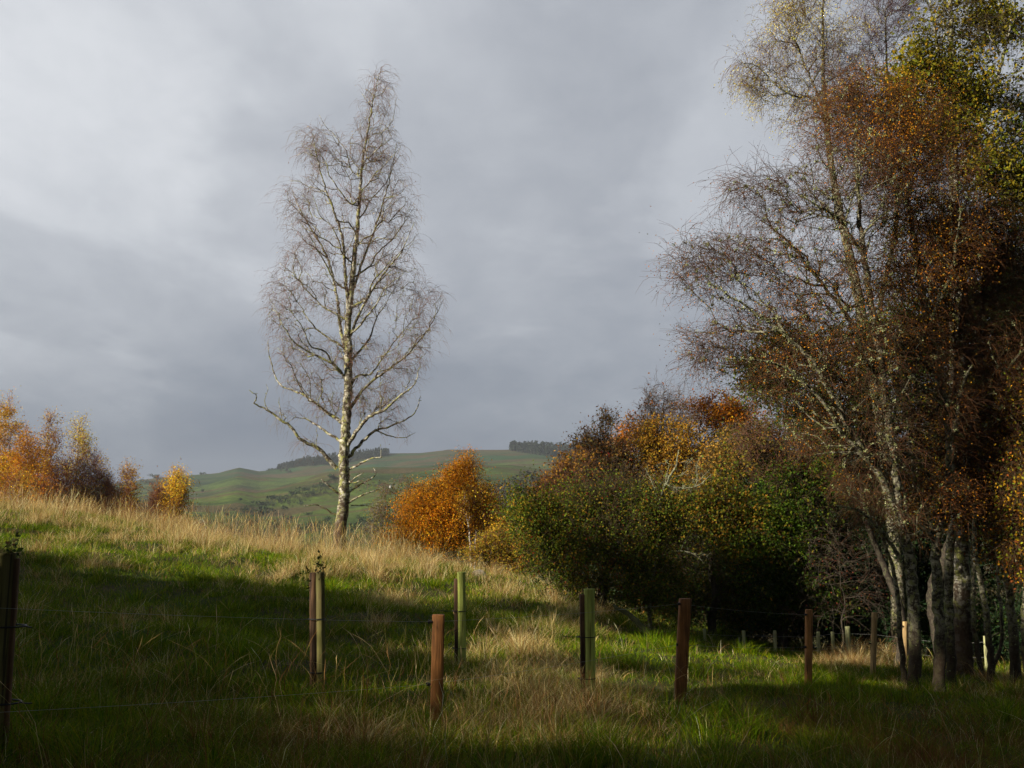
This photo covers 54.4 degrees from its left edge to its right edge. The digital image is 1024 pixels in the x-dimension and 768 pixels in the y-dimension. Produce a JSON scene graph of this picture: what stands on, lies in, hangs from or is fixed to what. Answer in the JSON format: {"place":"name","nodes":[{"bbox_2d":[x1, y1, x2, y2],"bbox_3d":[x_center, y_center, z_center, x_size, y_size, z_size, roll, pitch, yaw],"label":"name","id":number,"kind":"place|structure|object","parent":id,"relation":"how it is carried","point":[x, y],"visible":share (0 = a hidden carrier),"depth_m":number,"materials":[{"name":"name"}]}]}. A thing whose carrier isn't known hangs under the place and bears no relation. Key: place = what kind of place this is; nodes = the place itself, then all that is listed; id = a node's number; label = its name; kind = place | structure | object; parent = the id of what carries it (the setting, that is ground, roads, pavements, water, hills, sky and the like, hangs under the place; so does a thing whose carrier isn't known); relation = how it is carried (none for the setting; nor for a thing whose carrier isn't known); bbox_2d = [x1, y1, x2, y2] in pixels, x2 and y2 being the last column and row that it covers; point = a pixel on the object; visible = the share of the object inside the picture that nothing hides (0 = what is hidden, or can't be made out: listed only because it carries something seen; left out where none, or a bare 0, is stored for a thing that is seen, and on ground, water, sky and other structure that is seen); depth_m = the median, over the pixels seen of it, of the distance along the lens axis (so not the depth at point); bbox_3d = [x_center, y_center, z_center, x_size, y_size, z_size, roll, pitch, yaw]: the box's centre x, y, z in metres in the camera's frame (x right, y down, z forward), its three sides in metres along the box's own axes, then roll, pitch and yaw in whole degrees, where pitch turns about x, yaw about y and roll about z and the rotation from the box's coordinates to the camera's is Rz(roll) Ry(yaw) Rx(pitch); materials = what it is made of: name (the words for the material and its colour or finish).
{"place":"outdoors","nodes":[
{"label":"outdoors","id":0,"kind":"place"},
{"bbox_2d":[0,481,1023,767],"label":"ground","id":1,"kind":"structure","parent":0,"point":[364,616],"depth_m":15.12,"materials":[{"name":"green plant"}]},
{"bbox_2d":[0,552,31,751],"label":"tree shelter","id":2,"kind":"object","parent":1,"relation":"on","point":[9,574],"visible":0.94,"depth_m":5.83,"materials":[{"name":"plastic"}]},
{"bbox_2d":[5,528,22,555],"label":"sapling","id":3,"kind":"object","parent":2,"relation":"in","point":[12,541],"visible":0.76,"depth_m":5.93,"materials":[{"name":"green plant"}]},
{"bbox_2d":[0,389,34,498],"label":"birch tree","id":4,"kind":"object","parent":1,"relation":"on","point":[4,457],"visible":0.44,"depth_m":52.00,"materials":[{"name":"orange plant"}]},
{"bbox_2d":[0,465,44,504],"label":"birch tree","id":5,"kind":"object","parent":1,"relation":"on","point":[24,484],"visible":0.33,"depth_m":47.62,"materials":[{"name":"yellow plant"}]},
{"bbox_2d":[0,415,59,502],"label":"birch tree","id":6,"kind":"object","parent":1,"relation":"on","point":[30,458],"visible":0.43,"depth_m":49.76,"materials":[{"name":"orange plant"}]},
{"bbox_2d":[16,466,68,507],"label":"birch tree","id":7,"kind":"object","parent":1,"relation":"on","point":[43,487],"visible":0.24,"depth_m":47.57,"materials":[{"name":"orange plant"}]},
{"bbox_2d":[33,406,70,501],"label":"birch tree","id":8,"kind":"object","parent":1,"relation":"on","point":[52,436],"visible":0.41,"depth_m":52.02,"materials":[{"name":"orange plant"}]},
{"bbox_2d":[48,452,87,512],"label":"birch tree","id":9,"kind":"object","parent":1,"relation":"on","point":[65,484],"visible":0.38,"depth_m":51.60,"materials":[{"name":"brown plant"}]},
{"bbox_2d":[57,411,99,509],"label":"birch tree","id":10,"kind":"object","parent":1,"relation":"on","point":[78,459],"visible":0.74,"depth_m":51.83,"materials":[{"name":"plant"}]},
{"bbox_2d":[67,445,119,511],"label":"birch tree","id":11,"kind":"object","parent":1,"relation":"on","point":[94,478],"visible":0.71,"depth_m":51.58,"materials":[{"name":"brown plant"}]},
{"bbox_2d":[93,473,124,515],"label":"birch tree","id":12,"kind":"object","parent":1,"relation":"on","point":[109,485],"visible":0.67,"depth_m":51.49,"materials":[{"name":"brown plant"}]},
{"bbox_2d":[104,456,149,515],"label":"birch tree","id":13,"kind":"object","parent":1,"relation":"on","point":[128,490],"visible":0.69,"depth_m":51.64,"materials":[{"name":"brown plant"}]},
{"bbox_2d":[138,475,171,523],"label":"birch tree","id":14,"kind":"object","parent":1,"relation":"on","point":[156,496],"visible":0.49,"depth_m":51.46,"materials":[{"name":"orange plant"}]},
{"bbox_2d":[152,458,200,524],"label":"birch tree","id":15,"kind":"object","parent":1,"relation":"on","point":[176,490],"visible":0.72,"depth_m":51.44,"materials":[{"name":"yellow plant"}]},
{"bbox_2d":[303,572,325,694],"bbox_3d":[-1.967,2.590,9.938,0.250,1.404,0.115,0,-8,0],"label":"tree shelter","id":16,"kind":"object","parent":1,"relation":"on","point":[317,606],"visible":0.81,"depth_m":9.93,"materials":[{"name":"plastic"}]},
{"bbox_2d":[300,549,325,589],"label":"sapling","id":17,"kind":"object","parent":16,"relation":"in","point":[319,558],"visible":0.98,"depth_m":10.04,"materials":[{"name":"green plant"}]},
{"bbox_2d":[249,59,453,553],"bbox_3d":[-4.761,-2.250,29.537,6.230,15.590,3.050,0,-8,0],"label":"birch tree","id":18,"kind":"object","parent":1,"relation":"on","point":[346,439],"visible":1,"depth_m":29.53,"materials":[{"name":"grey plant"}]},
{"bbox_2d":[359,474,430,545],"bbox_3d":[-4.608,6.155,39.593,2.920,5.489,1.774,0,-8,0],"label":"willow shrub","id":19,"kind":"object","parent":1,"relation":"on","point":[380,514],"visible":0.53,"depth_m":39.61,"materials":[{"name":"grey plant"}]},
{"bbox_2d":[374,440,509,565],"bbox_3d":[-2.280,4.376,32.707,4.643,5.025,3.187,0,-8,0],"label":"beech bush","id":20,"kind":"object","parent":1,"relation":"on","point":[429,511],"visible":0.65,"depth_m":32.28,"materials":[{"name":"orange plant"}]},
{"bbox_2d":[440,572,465,666],"bbox_3d":[-0.797,3.318,13.573,0.362,1.485,0.143,0,-8,0],"label":"tree shelter","id":21,"kind":"object","parent":1,"relation":"on","point":[459,610],"visible":0.91,"depth_m":13.56,"materials":[{"name":"green plastic"}]},
{"bbox_2d":[7,598,933,725],"bbox_3d":[4.688,4.281,15.468,0.897,3.692,26.701,-5,-10,34],"label":"wire fence","id":22,"kind":"object","parent":1,"relation":"on","point":[437,621],"visible":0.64,"depth_m":11.13,"materials":[{"name":"brown wood"}]},
{"bbox_2d":[471,569,486,578],"bbox_3d":[-0.849,4.860,25.081,0.460,0.370,0.342,0,-8,0],"label":"rock","id":23,"kind":"object","parent":1,"relation":"on","point":[479,573],"visible":0.22,"depth_m":24.99,"materials":[{"name":"stone"}]},
{"bbox_2d":[446,473,518,567],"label":"birch tree","id":24,"kind":"object","parent":1,"relation":"on","point":[471,510],"visible":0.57,"depth_m":31.15,"materials":[{"name":"orange plant"}]},
{"bbox_2d":[455,518,548,576],"bbox_3d":[-0.247,5.103,29.636,2.969,2.282,1.801,0,-8,0],"label":"shrub","id":25,"kind":"object","parent":1,"relation":"on","point":[499,549],"visible":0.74,"depth_m":29.38,"materials":[{"name":"yellow plant"}]},
{"bbox_2d":[522,438,608,566],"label":"birch tree","id":26,"kind":"object","parent":1,"relation":"on","point":[558,470],"visible":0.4,"depth_m":30.70,"materials":[{"name":"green plant"}]},
{"bbox_2d":[563,588,595,698],"bbox_3d":[0.723,2.894,10.704,0.361,1.359,0.144,0,-8,0],"label":"fence post","id":27,"kind":"object","parent":1,"relation":"on","point":[587,636],"visible":0.84,"depth_m":10.69,"materials":[{"name":"green wood"}]},
{"bbox_2d":[485,450,717,631],"bbox_3d":[2.145,3.912,23.640,5.594,4.697,3.483,0,-8,0],"label":"hawthorn tree","id":28,"kind":"object","parent":1,"relation":"on","point":[558,541],"visible":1,"depth_m":23.36,"materials":[{"name":"green plant"}]},
{"bbox_2d":[556,400,653,593],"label":"larch tree","id":29,"kind":"object","parent":1,"relation":"on","point":[614,449],"visible":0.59,"depth_m":32.72,"materials":[{"name":"brown plant"}]},
{"bbox_2d":[613,604,650,636],"bbox_3d":[2.417,4.763,20.033,0.935,0.620,0.144,-7,-11,43],"label":"fallen log","id":30,"kind":"object","parent":1,"relation":"on","point":[638,623],"visible":0.88,"depth_m":19.95,"materials":[{"name":"wood"}]},
{"bbox_2d":[613,449,712,629],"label":"dead tree","id":31,"kind":"object","parent":1,"relation":"on","point":[662,491],"visible":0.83,"depth_m":23.55,"materials":[{"name":"grey plant"}]},
{"bbox_2d":[628,368,707,550],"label":"birch tree","id":32,"kind":"object","parent":1,"relation":"on","point":[647,400],"visible":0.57,"depth_m":34.08,"materials":[{"name":"brown plant"}]},
{"bbox_2d":[622,403,725,495],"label":"birch tree","id":33,"kind":"object","parent":1,"relation":"on","point":[662,453],"visible":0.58,"depth_m":32.67,"materials":[{"name":"yellow plant"}]},
{"bbox_2d":[609,569,750,636],"bbox_3d":[4.938,6.625,29.346,4.428,2.808,2.752,0,-8,0],"label":"yew shrub","id":34,"kind":"object","parent":1,"relation":"on","point":[675,612],"visible":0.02,"depth_m":28.96,"materials":[{"name":"green plant"}]},
{"bbox_2d":[672,497,701,582],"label":"spruce tree","id":35,"kind":"object","parent":1,"relation":"on","point":[692,550],"depth_m":32.08,"materials":[{"name":"green plant"}]},
{"bbox_2d":[607,385,768,547],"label":"beech tree","id":36,"kind":"object","parent":1,"relation":"on","point":[718,413],"visible":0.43,"depth_m":35.94,"materials":[{"name":"orange plant"}]},
{"bbox_2d":[618,440,810,641],"bbox_3d":[5.487,4.470,26.857,5.074,6.016,3.529,-2,-8,13],"label":"rowan tree","id":37,"kind":"object","parent":1,"relation":"on","point":[717,525],"visible":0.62,"depth_m":26.24,"materials":[{"name":"green plant"}]},
{"bbox_2d":[673,417,768,499],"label":"birch tree","id":38,"kind":"object","parent":1,"relation":"on","point":[715,461],"visible":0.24,"depth_m":29.73,"materials":[{"name":"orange plant"}]},
{"bbox_2d":[690,484,765,637],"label":"spruce tree","id":39,"kind":"object","parent":1,"relation":"on","point":[725,554],"depth_m":30.40,"materials":[{"name":"green plant"}]},
{"bbox_2d":[686,563,815,645],"bbox_3d":[6.752,6.340,28.512,4.305,3.336,2.583,0,-8,0],"label":"yew shrub","id":40,"kind":"object","parent":1,"relation":"on","point":[765,636],"visible":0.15,"depth_m":28.14,"materials":[{"name":"green plant"}]},
{"bbox_2d":[732,441,824,649],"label":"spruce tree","id":41,"kind":"object","parent":1,"relation":"on","point":[757,629],"visible":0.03,"depth_m":28.11,"materials":[{"name":"green plant"}]},
{"bbox_2d":[717,405,851,649],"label":"birch tree","id":42,"kind":"object","parent":1,"relation":"on","point":[760,443],"visible":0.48,"depth_m":26.73,"materials":[{"name":"brown plant"}]},
{"bbox_2d":[637,104,959,689],"bbox_3d":[4.689,0.355,16.152,5.259,9.838,2.567,0,-8,0],"label":"birch tree","id":43,"kind":"object","parent":1,"relation":"on","point":[893,497],"visible":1,"depth_m":16.14,"materials":[{"name":"grey plant"}]},
{"bbox_2d":[716,447,884,649],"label":"hazel tree","id":44,"kind":"object","parent":1,"relation":"on","point":[783,581],"visible":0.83,"depth_m":25.80,"materials":[{"name":"green plant"}]},
{"bbox_2d":[713,0,908,655],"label":"birch tree","id":45,"kind":"object","parent":1,"relation":"on","point":[823,67],"visible":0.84,"depth_m":27.31,"materials":[{"name":"plant"}]},
{"bbox_2d":[764,552,889,648],"bbox_3d":[9.078,6.245,27.822,4.932,3.626,2.644,0,-8,0],"label":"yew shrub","id":46,"kind":"object","parent":1,"relation":"on","point":[866,632],"visible":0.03,"depth_m":27.61,"materials":[{"name":"green plant"}]},
{"bbox_2d":[756,512,903,649],"bbox_3d":[7.996,5.097,25.240,3.766,4.042,2.283,-3,-9,22],"label":"bramble shrub","id":47,"kind":"object","parent":1,"relation":"on","point":[844,595],"visible":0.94,"depth_m":25.11,"materials":[{"name":"brown plant"}]},
{"bbox_2d":[714,293,948,666],"bbox_3d":[7.743,2.223,22.922,6.071,9.010,2.378,0,-8,0],"label":"oak tree","id":48,"kind":"object","parent":1,"relation":"on","point":[885,570],"visible":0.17,"depth_m":23.01,"materials":[{"name":"brown plant"}]},
{"bbox_2d":[777,389,888,650],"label":"spruce tree","id":49,"kind":"object","parent":1,"relation":"on","point":[857,631],"visible":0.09,"depth_m":26.80,"materials":[{"name":"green plant"}]},
{"bbox_2d":[703,626,987,667],"bbox_3d":[7.760,6.327,23.568,6.347,1.198,0.550,-3,-8,18],"label":"wire fence","id":50,"kind":"object","parent":1,"relation":"on","point":[847,635],"visible":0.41,"depth_m":23.57,"materials":[{"name":"grey metal"}]},
{"bbox_2d":[820,437,907,684],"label":"birch tree","id":51,"kind":"object","parent":1,"relation":"on","point":[902,666],"visible":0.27,"depth_m":17.13,"materials":[{"name":"brown plant"}]},
{"bbox_2d":[813,347,931,652],"bbox_3d":[9.783,3.100,26.853,3.532,9.015,3.278,0,-8,0],"label":"spruce tree","id":52,"kind":"object","parent":1,"relation":"on","point":[884,624],"visible":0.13,"depth_m":26.18,"materials":[{"name":"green plant"}]},
{"bbox_2d":[828,0,937,649],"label":"birch tree","id":53,"kind":"object","parent":1,"relation":"on","point":[890,4],"visible":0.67,"depth_m":28.55,"materials":[{"name":"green plant"}]},
{"bbox_2d":[847,539,943,658],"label":"tree","id":54,"kind":"object","parent":1,"relation":"on","point":[927,634],"visible":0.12,"depth_m":26.47,"materials":[{"name":"green plant"}]},
{"bbox_2d":[781,36,1017,692],"bbox_3d":[6.823,-0.373,17.025,4.085,11.652,2.401,0,-8,0],"label":"birch tree","id":55,"kind":"object","parent":1,"relation":"on","point":[945,247],"visible":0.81,"depth_m":17.04,"materials":[{"name":"brown plant"}]},
{"bbox_2d":[840,192,1023,665],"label":"alder tree","id":56,"kind":"object","parent":1,"relation":"on","point":[930,615],"visible":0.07,"depth_m":23.91,"materials":[{"name":"brown plant"}]},
{"bbox_2d":[873,318,1007,659],"bbox_3d":[11.363,2.872,27.387,3.524,9.911,3.352,0,-8,0],"label":"spruce tree","id":57,"kind":"object","parent":1,"relation":"on","point":[927,545],"visible":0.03,"depth_m":26.68,"materials":[{"name":"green plant"}]},
{"bbox_2d":[908,376,977,496],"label":"birch tree","id":58,"kind":"object","parent":1,"relation":"on","point":[933,429],"visible":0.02,"depth_m":20.51,"materials":[{"name":"brown plant"}]},
{"bbox_2d":[867,0,1023,675],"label":"wych elm","id":59,"kind":"object","parent":1,"relation":"on","point":[976,95],"visible":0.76,"depth_m":19.91,"materials":[{"name":"green plant"}]},
{"bbox_2d":[886,180,1023,688],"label":"birch tree","id":60,"kind":"object","parent":1,"relation":"on","point":[980,336],"visible":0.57,"depth_m":17.56,"materials":[{"name":"orange plant"}]},
{"bbox_2d":[918,296,1022,662],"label":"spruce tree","id":61,"kind":"object","parent":1,"relation":"on","point":[989,594],"visible":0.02,"depth_m":25.16,"materials":[{"name":"green plant"}]},
{"bbox_2d":[931,423,1016,676],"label":"birch tree","id":62,"kind":"object","parent":1,"relation":"on","point":[974,626],"visible":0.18,"depth_m":18.61,"materials":[{"name":"brown plant"}]},
{"bbox_2d":[929,547,1021,666],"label":"tree","id":63,"kind":"object","parent":1,"relation":"on","point":[980,631],"visible":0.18,"depth_m":24.69,"materials":[{"name":"green plant"}]},
{"bbox_2d":[949,350,1023,681],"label":"birch tree","id":64,"kind":"object","parent":1,"relation":"on","point":[988,637],"visible":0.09,"depth_m":18.12,"materials":[{"name":"brown plant"}]},
{"bbox_2d":[962,355,1023,686],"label":"birch tree","id":65,"kind":"object","parent":1,"relation":"on","point":[1014,659],"visible":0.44,"depth_m":17.24,"materials":[{"name":"orange plant"}]},
{"bbox_2d":[969,275,1023,669],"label":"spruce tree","id":66,"kind":"object","parent":1,"relation":"on","point":[994,616],"visible":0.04,"depth_m":24.49,"materials":[{"name":"green plant"}]},
{"bbox_2d":[970,416,1023,667],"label":"birch tree","id":67,"kind":"object","parent":1,"relation":"on","point":[1012,542],"visible":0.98,"depth_m":16.82,"materials":[{"name":"orange plant"}]},
{"bbox_2d":[973,85,1023,363],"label":"holly tree","id":68,"kind":"object","parent":1,"relation":"on","point":[1018,126],"visible":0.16,"depth_m":20.06,"materials":[{"name":"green plant"}]},
{"bbox_2d":[979,510,1017,667],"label":"birch tree","id":69,"kind":"object","parent":1,"relation":"on","point":[997,657],"visible":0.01,"depth_m":19.52,"materials":[{"name":"brown plant"}]},
{"bbox_2d":[1004,526,1022,660],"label":"spruce tree","id":70,"kind":"object","parent":1,"relation":"on","point":[1015,604],"visible":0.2,"depth_m":23.96,"materials":[{"name":"green plant"}]},
{"bbox_2d":[0,0,1023,485],"label":"sky","id":71,"kind":"structure","parent":0,"point":[144,143],"materials":[{"name":"grey"}]},
{"bbox_2d":[70,450,1019,650],"bbox_3d":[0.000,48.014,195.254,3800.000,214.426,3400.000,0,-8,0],"label":"hills","id":72,"kind":"structure","parent":0,"point":[225,489],"depth_m":585.56,"materials":[{"name":"green plant"}]},
{"bbox_2d":[148,474,160,479],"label":"hawthorn tree","id":73,"kind":"object","parent":72,"relation":"on","point":[155,476],"visible":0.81,"depth_m":1064.24,"materials":[{"name":"green plant"}]},
{"bbox_2d":[197,518,206,528],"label":"hawthorn tree","id":74,"kind":"object","parent":72,"relation":"on","point":[201,522],"visible":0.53,"depth_m":342.84,"materials":[{"name":"beige plant"}]},
{"bbox_2d":[194,501,279,517],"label":"hedgerow","id":75,"kind":"object","parent":72,"relation":"on","point":[218,510],"visible":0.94,"depth_m":466.59,"materials":[{"name":"green plant"}]},
{"bbox_2d":[242,505,251,514],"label":"hawthorn tree","id":76,"kind":"object","parent":72,"relation":"on","point":[246,509],"visible":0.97,"depth_m":459.77,"materials":[{"name":"green plant"}]},
{"bbox_2d":[242,517,263,527],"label":"hawthorn tree","id":77,"kind":"object","parent":72,"relation":"on","point":[252,520],"visible":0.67,"depth_m":379.42,"materials":[{"name":"plant"}]},
{"bbox_2d":[249,500,265,504],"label":"hawthorn tree","id":78,"kind":"object","parent":72,"relation":"on","point":[258,501],"visible":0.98,"depth_m":526.48,"materials":[{"name":"green plant"}]},
{"bbox_2d":[252,505,265,519],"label":"hawthorn tree","id":79,"kind":"object","parent":72,"relation":"on","point":[259,510],"visible":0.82,"depth_m":439.19,"materials":[{"name":"green plant"}]},
{"bbox_2d":[261,506,275,512],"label":"hawthorn tree","id":80,"kind":"object","parent":72,"relation":"on","point":[266,507],"visible":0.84,"depth_m":476.79,"materials":[{"name":"green plant"}]},
{"bbox_2d":[266,495,279,499],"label":"hawthorn tree","id":81,"kind":"object","parent":72,"relation":"on","point":[271,497],"visible":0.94,"depth_m":544.99,"materials":[{"name":"green plant"}]},
{"bbox_2d":[265,517,281,528],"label":"hawthorn tree","id":82,"kind":"object","parent":72,"relation":"on","point":[272,521],"visible":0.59,"depth_m":383.96,"materials":[{"name":"plant"}]},
{"bbox_2d":[276,496,287,501],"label":"hawthorn tree","id":83,"kind":"object","parent":72,"relation":"on","point":[280,498],"visible":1,"depth_m":532.46,"materials":[{"name":"green plant"}]},
{"bbox_2d":[280,514,291,520],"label":"hawthorn tree","id":84,"kind":"object","parent":72,"relation":"on","point":[290,517],"visible":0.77,"depth_m":424.56,"materials":[{"name":"green plant"}]},
{"bbox_2d":[236,478,338,517],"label":"hedgerow","id":85,"kind":"object","parent":72,"relation":"on","point":[290,495],"visible":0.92,"depth_m":542.27,"materials":[{"name":"green plant"}]},
{"bbox_2d":[287,490,299,493],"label":"hawthorn tree","id":86,"kind":"object","parent":72,"relation":"on","point":[292,492],"visible":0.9,"depth_m":551.28,"materials":[{"name":"green plant"}]},
{"bbox_2d":[204,521,385,548],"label":"valley scrub","id":87,"kind":"object","parent":72,"relation":"on","point":[300,524],"visible":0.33,"depth_m":341.23,"materials":[{"name":"green plant"}]},
{"bbox_2d":[293,526,306,533],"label":"hawthorn tree","id":88,"kind":"object","parent":72,"relation":"on","point":[300,528],"visible":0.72,"depth_m":351.94,"materials":[{"name":"beige plant"}]},
{"bbox_2d":[309,521,319,529],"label":"hawthorn tree","id":89,"kind":"object","parent":72,"relation":"on","point":[314,524],"visible":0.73,"depth_m":355.84,"materials":[{"name":"plant"}]},
{"bbox_2d":[327,473,337,478],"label":"hawthorn tree","id":90,"kind":"object","parent":72,"relation":"on","point":[330,475],"visible":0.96,"depth_m":585.14,"materials":[{"name":"green plant"}]},
{"bbox_2d":[276,447,389,469],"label":"plantation","id":91,"kind":"object","parent":72,"relation":"on","point":[368,454],"visible":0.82,"depth_m":1142.30,"materials":[{"name":"green plant"}]},
{"bbox_2d":[287,482,389,506],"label":"hedgerow","id":92,"kind":"object","parent":72,"relation":"on","point":[308,495],"visible":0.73,"depth_m":545.12,"materials":[{"name":"green plant"}]},
{"bbox_2d":[346,522,362,532],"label":"hawthorn tree","id":93,"kind":"object","parent":72,"relation":"on","point":[355,525],"visible":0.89,"depth_m":322.91,"materials":[{"name":"green plant"}]},
{"bbox_2d":[356,517,373,524],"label":"hawthorn tree","id":94,"kind":"object","parent":72,"relation":"on","point":[363,521],"visible":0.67,"depth_m":356.96,"materials":[{"name":"green plant"}]},
{"bbox_2d":[486,469,564,506],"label":"woodland","id":95,"kind":"object","parent":72,"relation":"on","point":[513,484],"visible":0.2,"depth_m":445.03,"materials":[{"name":"plant"}]},
{"bbox_2d":[508,440,602,457],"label":"plantation","id":96,"kind":"object","parent":72,"relation":"on","point":[532,447],"visible":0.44,"depth_m":1149.35,"materials":[{"name":"green plant"}]}
]}

